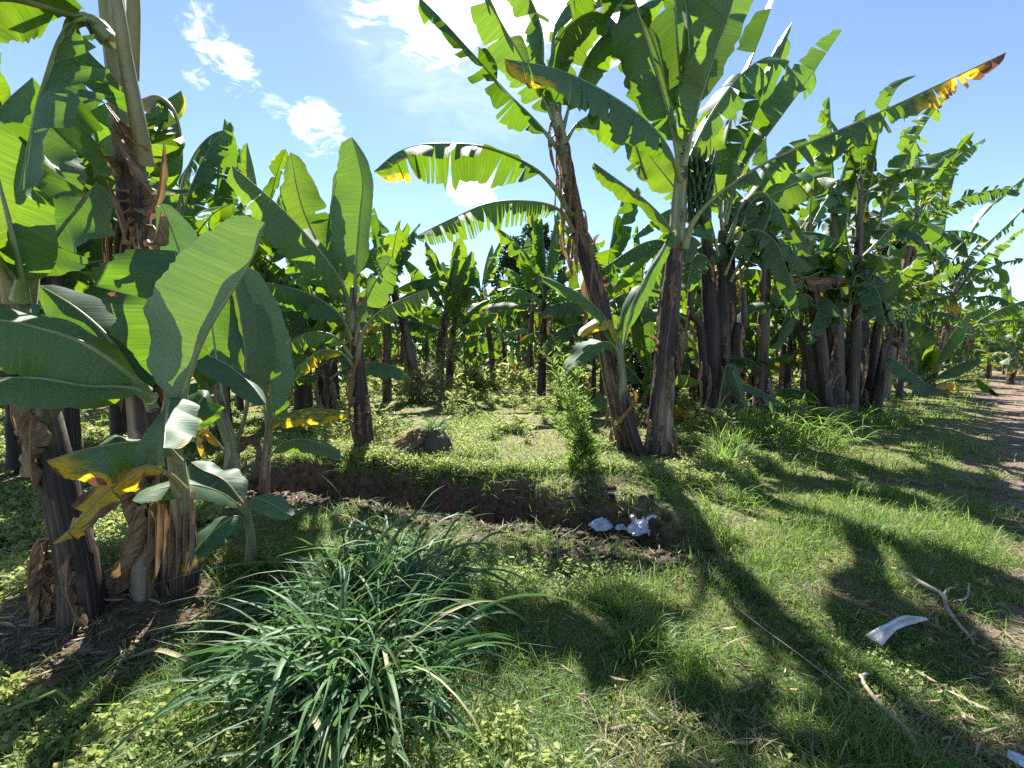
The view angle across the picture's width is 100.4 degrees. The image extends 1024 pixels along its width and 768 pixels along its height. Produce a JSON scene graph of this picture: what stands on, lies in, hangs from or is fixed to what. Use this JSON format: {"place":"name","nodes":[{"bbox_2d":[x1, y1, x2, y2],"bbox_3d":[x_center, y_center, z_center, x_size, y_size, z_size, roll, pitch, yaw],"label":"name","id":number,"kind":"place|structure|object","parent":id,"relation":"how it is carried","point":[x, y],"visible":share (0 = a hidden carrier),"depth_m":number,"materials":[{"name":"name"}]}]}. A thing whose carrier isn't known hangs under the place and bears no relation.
{"place":"outdoors","nodes":[
{"label":"outdoors","id":0,"kind":"place"},
{"bbox_2d":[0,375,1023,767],"bbox_3d":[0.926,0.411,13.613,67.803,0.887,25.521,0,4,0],"label":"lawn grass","id":1,"kind":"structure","parent":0,"point":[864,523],"depth_m":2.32,"materials":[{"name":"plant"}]},
{"bbox_2d":[866,615,928,646],"bbox_3d":[2.055,1.273,2.243,0.500,0.060,0.067,-2,5,-21],"label":"paper scrap","id":2,"kind":"object","parent":1,"relation":"on","point":[882,633],"visible":0.99,"depth_m":2.22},
{"bbox_2d":[0,352,1023,767],"bbox_3d":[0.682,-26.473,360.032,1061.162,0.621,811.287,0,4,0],"label":"ground","id":3,"kind":"structure","parent":0,"point":[1010,400],"depth_m":3.73,"materials":[{"name":"plant"}]},
{"bbox_2d":[4,669,75,712],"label":"fallen leaf","id":4,"kind":"object","parent":3,"relation":"on","point":[46,691],"visible":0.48,"depth_m":1.75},
{"bbox_2d":[0,689,96,729],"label":"grass clump","id":5,"kind":"object","parent":3,"relation":"on","point":[62,695],"visible":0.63,"depth_m":1.60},
{"bbox_2d":[0,121,114,629],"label":"banana plant","id":6,"kind":"object","parent":3,"relation":"on","point":[35,236],"visible":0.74,"depth_m":2.13,"materials":[{"name":"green plant"}]},
{"bbox_2d":[0,54,118,474],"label":"banana plant","id":7,"kind":"object","parent":3,"relation":"on","point":[100,113],"visible":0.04,"depth_m":5.15,"materials":[{"name":"green plant"}]},
{"bbox_2d":[20,674,100,713],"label":"fallen leaf","id":8,"kind":"object","parent":3,"relation":"on","point":[51,683],"visible":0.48,"depth_m":1.79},
{"bbox_2d":[0,0,184,601],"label":"banana plant","id":9,"kind":"object","parent":3,"relation":"on","point":[70,119],"visible":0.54,"depth_m":2.12,"materials":[{"name":"green plant"}]},
{"bbox_2d":[0,77,189,315],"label":"banana plant","id":10,"kind":"object","parent":3,"relation":"on","point":[17,107],"visible":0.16,"depth_m":4.33,"materials":[{"name":"green plant"}]},
{"bbox_2d":[38,83,185,450],"bbox_3d":[-5.629,-1.705,5.361,3.472,5.679,2.915,0,4,0],"label":"banana plant","id":11,"kind":"object","parent":3,"relation":"on","point":[91,177],"visible":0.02,"depth_m":5.39,"materials":[{"name":"green plant"}]},
{"bbox_2d":[0,400,226,546],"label":"weeds","id":12,"kind":"object","parent":3,"relation":"on","point":[13,506],"visible":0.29,"depth_m":3.75,"materials":[{"name":"green plant"}]},
{"bbox_2d":[87,178,149,435],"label":"banana plant","id":13,"kind":"object","parent":3,"relation":"on","point":[117,418],"visible":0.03,"depth_m":7.16,"materials":[{"name":"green plant"}]},
{"bbox_2d":[0,203,264,599],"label":"banana plant","id":14,"kind":"object","parent":3,"relation":"on","point":[146,330],"visible":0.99,"depth_m":1.94,"materials":[{"name":"green plant"}]},
{"bbox_2d":[40,122,292,448],"bbox_3d":[-4.952,-1.621,6.592,3.087,5.330,3.117,0,4,0],"label":"banana plant","id":15,"kind":"object","parent":3,"relation":"on","point":[210,149],"visible":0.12,"depth_m":6.24,"materials":[{"name":"green plant"}]},
{"bbox_2d":[0,460,357,767],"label":"creeping weeds","id":16,"kind":"object","parent":3,"relation":"on","point":[14,565],"visible":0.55,"depth_m":1.59,"materials":[{"name":"green plant"}]},
{"bbox_2d":[132,461,294,575],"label":"banana plant","id":17,"kind":"object","parent":3,"relation":"on","point":[209,481],"visible":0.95,"depth_m":2.48,"materials":[{"name":"green plant"}]},
{"bbox_2d":[188,364,248,411],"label":"banana plant","id":18,"kind":"object","parent":3,"relation":"on","point":[194,387],"visible":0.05,"depth_m":10.55,"materials":[{"name":"green plant"}]},
{"bbox_2d":[148,118,289,431],"bbox_3d":[-5.158,-1.645,7.322,3.264,5.214,3.096,0,4,0],"label":"banana plant","id":19,"kind":"object","parent":3,"relation":"on","point":[224,193],"visible":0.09,"depth_m":7.26,"materials":[{"name":"green plant"}]},
{"bbox_2d":[192,277,273,471],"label":"banana plant","id":20,"kind":"object","parent":3,"relation":"on","point":[240,336],"visible":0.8,"depth_m":4.25,"materials":[{"name":"green plant"}]},
{"bbox_2d":[191,143,328,293],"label":"banana plant","id":21,"kind":"object","parent":3,"relation":"on","point":[278,162],"visible":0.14,"depth_m":9.10,"materials":[{"name":"green plant"}]},
{"bbox_2d":[243,268,348,494],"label":"banana plant","id":22,"kind":"object","parent":3,"relation":"on","point":[278,390],"visible":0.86,"depth_m":4.41,"materials":[{"name":"green plant"}]},
{"bbox_2d":[248,186,379,410],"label":"banana plant","id":23,"kind":"object","parent":3,"relation":"on","point":[303,394],"visible":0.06,"depth_m":10.14,"materials":[{"name":"green plant"}]},
{"bbox_2d":[282,258,372,408],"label":"banana plant","id":24,"kind":"object","parent":3,"relation":"on","point":[294,331],"visible":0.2,"depth_m":8.46,"materials":[{"name":"green plant"}]},
{"bbox_2d":[227,137,429,450],"bbox_3d":[-2.169,-1.026,5.503,2.147,3.959,1.153,-1,5,-13],"label":"banana plant","id":25,"kind":"object","parent":3,"relation":"on","point":[333,267],"visible":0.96,"depth_m":5.26,"materials":[{"name":"green plant"}]},
{"bbox_2d":[272,212,389,399],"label":"banana plant","id":26,"kind":"object","parent":3,"relation":"on","point":[377,252],"visible":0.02,"depth_m":10.62,"materials":[{"name":"green plant"}]},
{"bbox_2d":[96,478,578,767],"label":"grass clump","id":27,"kind":"object","parent":3,"relation":"on","point":[342,629],"visible":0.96,"depth_m":1.81,"materials":[{"name":"plant"}]},
{"bbox_2d":[281,280,410,421],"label":"banana plant","id":28,"kind":"object","parent":3,"relation":"on","point":[383,371],"visible":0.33,"depth_m":8.59,"materials":[{"name":"green plant"}]},
{"bbox_2d":[364,331,394,361],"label":"banana plant","id":29,"kind":"object","parent":3,"relation":"on","point":[367,344],"visible":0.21,"depth_m":20.52,"materials":[{"name":"green plant"}]},
{"bbox_2d":[365,324,403,382],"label":"banana plant","id":30,"kind":"object","parent":3,"relation":"on","point":[376,346],"visible":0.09,"depth_m":18.45,"materials":[{"name":"green plant"}]},
{"bbox_2d":[352,219,446,398],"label":"banana plant","id":31,"kind":"object","parent":3,"relation":"on","point":[410,359],"visible":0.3,"depth_m":12.71,"materials":[{"name":"green plant"}]},
{"bbox_2d":[353,208,448,401],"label":"banana plant","id":32,"kind":"object","parent":3,"relation":"on","point":[394,241],"visible":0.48,"depth_m":12.43,"materials":[{"name":"green plant"}]},
{"bbox_2d":[365,278,437,371],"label":"banana plant","id":33,"kind":"object","parent":3,"relation":"on","point":[400,352],"visible":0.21,"depth_m":18.83,"materials":[{"name":"green plant"}]},
{"bbox_2d":[223,515,612,598],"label":"ditch grass","id":34,"kind":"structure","parent":3,"relation":"on","point":[545,539],"depth_m":2.90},
{"bbox_2d":[391,427,452,457],"bbox_3d":[-1.102,0.776,5.348,0.798,0.481,0.571,-2,5,-26],"label":"rock","id":35,"kind":"object","parent":3,"relation":"on","point":[427,440],"visible":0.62,"depth_m":5.22,"materials":[{"name":"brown stone"}]},
{"bbox_2d":[403,412,461,438],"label":"grass clump","id":36,"kind":"object","parent":35,"relation":"on","point":[431,425],"visible":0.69,"depth_m":5.48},
{"bbox_2d":[413,335,436,365],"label":"banana plant","id":37,"kind":"object","parent":3,"relation":"on","point":[419,352],"visible":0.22,"depth_m":23.14,"materials":[{"name":"green plant"}]},
{"bbox_2d":[394,336,462,403],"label":"shrub","id":38,"kind":"object","parent":3,"relation":"on","point":[432,380],"visible":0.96,"depth_m":12.13,"materials":[{"name":"green plant"}]},
{"bbox_2d":[409,299,451,371],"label":"banana plant","id":39,"kind":"object","parent":3,"relation":"on","point":[426,350],"visible":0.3,"depth_m":23.03,"materials":[{"name":"green plant"}]},
{"bbox_2d":[390,248,479,393],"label":"banana plant","id":40,"kind":"object","parent":3,"relation":"on","point":[456,282],"visible":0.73,"depth_m":13.63,"materials":[{"name":"green plant"}]},
{"bbox_2d":[417,238,497,391],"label":"banana plant","id":41,"kind":"object","parent":3,"relation":"on","point":[478,323],"visible":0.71,"depth_m":13.94,"materials":[{"name":"green plant"}]},
{"bbox_2d":[453,360,488,390],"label":"shrub","id":42,"kind":"object","parent":3,"relation":"on","point":[469,364],"visible":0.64,"depth_m":15.39,"materials":[{"name":"green plant"}]},
{"bbox_2d":[444,328,499,381],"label":"banana plant","id":43,"kind":"object","parent":3,"relation":"on","point":[469,347],"visible":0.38,"depth_m":16.51,"materials":[{"name":"green plant"}]},
{"bbox_2d":[310,528,638,767],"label":"bank weeds","id":44,"kind":"object","parent":3,"relation":"on","point":[414,748],"visible":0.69,"depth_m":1.55,"materials":[{"name":"green plant"}]},
{"bbox_2d":[456,291,503,364],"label":"banana plant","id":45,"kind":"object","parent":3,"relation":"on","point":[495,335],"visible":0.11,"depth_m":19.85,"materials":[{"name":"green plant"}]},
{"bbox_2d":[439,242,524,384],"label":"banana plant","id":46,"kind":"object","parent":3,"relation":"on","point":[489,269],"visible":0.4,"depth_m":17.07,"materials":[{"name":"green plant"}]},
{"bbox_2d":[477,292,527,367],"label":"banana plant","id":47,"kind":"object","parent":3,"relation":"on","point":[494,327],"visible":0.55,"depth_m":23.61,"materials":[{"name":"green plant"}]},
{"bbox_2d":[241,452,779,605],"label":"soil clods","id":48,"kind":"object","parent":3,"relation":"on","point":[667,518],"visible":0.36,"depth_m":3.70,"materials":[{"name":"soil"}]},
{"bbox_2d":[0,401,1023,767],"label":"dry litter","id":49,"kind":"object","parent":3,"relation":"on","point":[40,673],"visible":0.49,"depth_m":2.04,"materials":[{"name":"plant"}]},
{"bbox_2d":[271,451,764,559],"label":"bank grass","id":50,"kind":"structure","parent":3,"relation":"on","point":[727,531],"depth_m":3.82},
{"bbox_2d":[501,303,534,366],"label":"banana plant","id":51,"kind":"object","parent":3,"relation":"on","point":[521,324],"visible":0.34,"depth_m":28.77,"materials":[{"name":"green plant"}]},
{"bbox_2d":[374,0,663,451],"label":"banana plant","id":52,"kind":"object","parent":3,"relation":"on","point":[581,27],"visible":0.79,"depth_m":5.92,"materials":[{"name":"green plant"}]},
{"bbox_2d":[503,346,537,382],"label":"banana plant","id":53,"kind":"object","parent":3,"relation":"on","point":[511,359],"visible":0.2,"depth_m":17.47,"materials":[{"name":"green plant"}]},
{"bbox_2d":[196,379,846,487],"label":"field weeds","id":54,"kind":"object","parent":3,"relation":"on","point":[748,465],"visible":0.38,"depth_m":5.32,"materials":[{"name":"green plant"}]},
{"bbox_2d":[489,237,563,387],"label":"banana plant","id":55,"kind":"object","parent":3,"relation":"on","point":[533,321],"visible":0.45,"depth_m":16.71,"materials":[{"name":"green plant"}]},
{"bbox_2d":[490,222,568,364],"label":"banana plant","id":56,"kind":"object","parent":3,"relation":"on","point":[506,260],"visible":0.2,"depth_m":30.84,"materials":[{"name":"green plant"}]},
{"bbox_2d":[480,212,604,399],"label":"banana plant","id":57,"kind":"object","parent":3,"relation":"on","point":[529,271],"visible":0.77,"depth_m":12.22,"materials":[{"name":"green plant"}]},
{"bbox_2d":[248,392,849,504],"bbox_3d":[0.846,0.444,11.775,23.128,0.353,15.412,0,4,0],"label":"field straw","id":58,"kind":"object","parent":3,"relation":"on","point":[627,480],"visible":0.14,"depth_m":4.45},
{"bbox_2d":[312,358,800,393],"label":"back undergrowth","id":59,"kind":"object","parent":3,"relation":"on","point":[498,377],"visible":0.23,"depth_m":15.54,"materials":[{"name":"green plant"}]},
{"bbox_2d":[521,269,616,381],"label":"banana plant","id":60,"kind":"object","parent":3,"relation":"on","point":[573,283],"visible":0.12,"depth_m":15.38,"materials":[{"name":"green plant"}]},
{"bbox_2d":[536,334,606,473],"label":"tall weed","id":61,"kind":"object","parent":3,"relation":"on","point":[587,445],"visible":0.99,"depth_m":4.58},
{"bbox_2d":[303,374,859,453],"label":"field herbs","id":62,"kind":"object","parent":3,"relation":"on","point":[377,423],"visible":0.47,"depth_m":7.61,"materials":[{"name":"green plant"}]},
{"bbox_2d":[548,302,636,404],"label":"banana plant","id":63,"kind":"object","parent":3,"relation":"on","point":[570,319],"visible":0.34,"depth_m":11.86,"materials":[{"name":"green plant"}]},
{"bbox_2d":[539,187,658,395],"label":"banana plant","id":64,"kind":"object","parent":3,"relation":"on","point":[621,236],"visible":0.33,"depth_m":10.18,"materials":[{"name":"green plant"}]},
{"bbox_2d":[588,517,612,530],"bbox_3d":[0.872,1.298,4.016,0.295,0.097,0.215,-1,5,-15],"label":"plastic bag","id":65,"kind":"object","parent":3,"relation":"on","point":[601,524],"visible":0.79,"depth_m":3.96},
{"bbox_2d":[541,229,676,456],"bbox_3d":[1.350,-0.508,5.940,2.095,3.221,0.651,-2,5,-22],"label":"banana plant","id":66,"kind":"object","parent":3,"relation":"on","point":[584,352],"visible":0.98,"depth_m":5.92,"materials":[{"name":"green plant"}]},
{"bbox_2d":[257,538,1014,767],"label":"long grass","id":67,"kind":"structure","parent":3,"relation":"on","point":[885,759],"depth_m":1.71,"materials":[{"name":"plant"}]},
{"bbox_2d":[736,607,892,731],"bbox_3d":[1.381,1.314,2.053,0.026,0.050,0.813,-1,5,-15],"label":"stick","id":68,"kind":"object","parent":67,"relation":"on","point":[805,659],"visible":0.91,"depth_m":2.01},
{"bbox_2d":[626,344,655,393],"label":"banana plant","id":69,"kind":"object","parent":3,"relation":"on","point":[635,362],"visible":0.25,"depth_m":10.50,"materials":[{"name":"green plant"}]},
{"bbox_2d":[589,306,693,419],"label":"banana plant","id":70,"kind":"object","parent":3,"relation":"on","point":[642,330],"visible":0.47,"depth_m":9.58,"materials":[{"name":"green plant"}]},
{"bbox_2d":[627,514,656,535],"bbox_3d":[1.170,1.240,3.825,0.311,0.181,0.212,-1,5,-13],"label":"plastic bag","id":71,"kind":"object","parent":3,"relation":"on","point":[637,529],"visible":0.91,"depth_m":3.77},
{"bbox_2d":[610,226,686,347],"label":"banana plant","id":72,"kind":"object","parent":3,"relation":"on","point":[637,279],"visible":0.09,"depth_m":13.04,"materials":[{"name":"green plant"}]},
{"bbox_2d":[623,348,699,410],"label":"banana plant","id":73,"kind":"object","parent":3,"relation":"on","point":[686,364],"visible":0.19,"depth_m":10.86,"materials":[{"name":"green plant"}]},
{"bbox_2d":[629,466,704,500],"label":"grass clump","id":74,"kind":"object","parent":3,"relation":"on","point":[665,488],"visible":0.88,"depth_m":4.21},
{"bbox_2d":[411,570,941,767],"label":"lawn weeds","id":75,"kind":"object","parent":3,"relation":"on","point":[693,719],"visible":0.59,"depth_m":1.83,"materials":[{"name":"green plant"}]},
{"bbox_2d":[338,301,1023,365],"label":"grove","id":76,"kind":"object","parent":3,"relation":"on","point":[535,348],"visible":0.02,"depth_m":37.22,"materials":[{"name":"green plant"}]},
{"bbox_2d":[645,226,756,398],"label":"banana plant","id":77,"kind":"object","parent":3,"relation":"on","point":[693,372],"visible":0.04,"depth_m":12.11,"materials":[{"name":"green plant"}]},
{"bbox_2d":[645,313,776,414],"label":"banana plant","id":78,"kind":"object","parent":3,"relation":"on","point":[689,382],"visible":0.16,"depth_m":8.56,"materials":[{"name":"green plant"}]},
{"bbox_2d":[653,267,778,409],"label":"banana plant","id":79,"kind":"object","parent":3,"relation":"on","point":[755,308],"visible":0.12,"depth_m":9.85,"materials":[{"name":"green plant"}]},
{"bbox_2d":[651,476,787,530],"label":"grass clump","id":80,"kind":"object","parent":3,"relation":"on","point":[737,503],"visible":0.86,"depth_m":4.07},
{"bbox_2d":[602,0,841,426],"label":"banana clump","id":81,"kind":"object","parent":3,"relation":"on","point":[754,213],"visible":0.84,"depth_m":7.66,"materials":[{"name":"green plant"}]},
{"bbox_2d":[436,521,1022,767],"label":"long straw","id":82,"kind":"object","parent":3,"relation":"on","point":[704,749],"visible":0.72,"depth_m":1.66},
{"bbox_2d":[697,266,793,391],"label":"banana plant","id":83,"kind":"object","parent":3,"relation":"on","point":[773,325],"visible":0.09,"depth_m":10.81,"materials":[{"name":"green plant"}]},
{"bbox_2d":[504,0,1005,455],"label":"banana plant","id":84,"kind":"object","parent":3,"relation":"on","point":[674,57],"visible":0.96,"depth_m":5.70,"materials":[{"name":"green plant"}]},
{"bbox_2d":[738,315,819,404],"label":"banana plant","id":85,"kind":"object","parent":3,"relation":"on","point":[749,344],"visible":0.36,"depth_m":9.50,"materials":[{"name":"green plant"}]},
{"bbox_2d":[676,375,895,472],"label":"verge grass","id":86,"kind":"structure","parent":3,"relation":"on","point":[730,441],"depth_m":6.43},
{"bbox_2d":[756,198,817,397],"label":"banana plant","id":87,"kind":"object","parent":3,"relation":"on","point":[803,213],"visible":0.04,"depth_m":12.45,"materials":[{"name":"green plant"}]},
{"bbox_2d":[690,111,885,407],"bbox_3d":[5.249,-2.337,9.132,3.432,6.360,3.482,0,4,0],"label":"banana plant","id":88,"kind":"object","parent":3,"relation":"on","point":[762,383],"visible":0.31,"depth_m":9.32,"materials":[{"name":"green plant"}]},
{"bbox_2d":[747,271,868,401],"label":"banana plant","id":89,"kind":"object","parent":3,"relation":"on","point":[786,371],"visible":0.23,"depth_m":10.89,"materials":[{"name":"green plant"}]},
{"bbox_2d":[730,407,888,456],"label":"grass clump","id":90,"kind":"object","parent":3,"relation":"on","point":[807,430],"visible":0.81,"depth_m":6.67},
{"bbox_2d":[736,75,958,415],"bbox_3d":[7.190,-2.693,9.678,4.707,7.953,3.265,-2,5,-19],"label":"banana clump","id":91,"kind":"object","parent":3,"relation":"on","point":[840,363],"visible":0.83,"depth_m":9.46,"materials":[{"name":"green plant"}]},
{"bbox_2d":[814,395,963,433],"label":"grass clump","id":92,"kind":"object","parent":3,"relation":"on","point":[873,418],"visible":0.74,"depth_m":8.40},
{"bbox_2d":[844,245,935,360],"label":"banana plant","id":93,"kind":"object","parent":3,"relation":"on","point":[925,331],"visible":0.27,"depth_m":11.23,"materials":[{"name":"green plant"}]},
{"bbox_2d":[858,673,923,760],"bbox_3d":[1.554,1.360,1.759,0.066,0.072,0.408,1,5,12],"label":"stick","id":94,"kind":"object","parent":3,"relation":"on","point":[863,682],"visible":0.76,"depth_m":1.78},
{"bbox_2d":[872,208,935,345],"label":"banana plant","id":95,"kind":"object","parent":3,"relation":"on","point":[884,250],"visible":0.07,"depth_m":28.83,"materials":[{"name":"green plant"}]},
{"bbox_2d":[869,241,976,398],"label":"banana plant","id":96,"kind":"object","parent":3,"relation":"on","point":[929,304],"visible":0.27,"depth_m":12.86,"materials":[{"name":"green plant"}]},
{"bbox_2d":[907,346,951,394],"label":"banana plant","id":97,"kind":"object","parent":3,"relation":"on","point":[930,378],"visible":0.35,"depth_m":14.56,"materials":[{"name":"green plant"}]},
{"bbox_2d":[905,572,975,645],"bbox_3d":[2.520,1.281,2.533,0.293,0.118,0.626,4,6,44],"label":"stick","id":98,"kind":"object","parent":3,"relation":"on","point":[944,597],"visible":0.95,"depth_m":2.55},
{"bbox_2d":[872,128,1018,399],"bbox_3d":[12.092,-3.312,12.743,2.932,7.736,3.201,-1,5,-15],"label":"banana plant","id":99,"kind":"object","parent":3,"relation":"on","point":[926,193],"visible":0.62,"depth_m":12.21,"materials":[{"name":"green plant"}]},
{"bbox_2d":[881,141,1023,386],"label":"banana plant","id":100,"kind":"object","parent":3,"relation":"on","point":[1003,281],"visible":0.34,"depth_m":17.34,"materials":[{"name":"green plant"}]},
{"bbox_2d":[906,313,998,395],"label":"banana plant","id":101,"kind":"object","parent":3,"relation":"on","point":[933,357],"visible":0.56,"depth_m":14.37,"materials":[{"name":"green plant"}]},
{"bbox_2d":[931,361,990,391],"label":"shrub","id":102,"kind":"object","parent":3,"relation":"on","point":[968,375],"visible":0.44,"depth_m":15.37,"materials":[{"name":"green plant"}]},
{"bbox_2d":[914,290,1023,383],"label":"banana plant","id":103,"kind":"object","parent":3,"relation":"on","point":[961,352],"visible":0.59,"depth_m":18.53,"materials":[{"name":"green plant"}]},
{"bbox_2d":[917,228,1023,385],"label":"banana plant","id":104,"kind":"object","parent":3,"relation":"on","point":[978,270],"visible":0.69,"depth_m":16.40,"materials":[{"name":"green plant"}]},
{"bbox_2d":[966,306,1023,378],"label":"banana plant","id":105,"kind":"object","parent":3,"relation":"on","point":[988,368],"visible":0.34,"depth_m":22.92,"materials":[{"name":"green plant"}]},
{"bbox_2d":[972,285,1023,384],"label":"banana plant","id":106,"kind":"object","parent":3,"relation":"on","point":[1017,334],"visible":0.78,"depth_m":19.30,"materials":[{"name":"green plant"}]},
{"bbox_2d":[0,0,1023,350],"label":"sky","id":107,"kind":"structure","parent":0,"point":[304,78],"materials":[{"name":"blue"}]},
{"bbox_2d":[244,389,851,510],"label":"field grass","id":108,"kind":"structure","parent":0,"point":[615,471],"depth_m":4.98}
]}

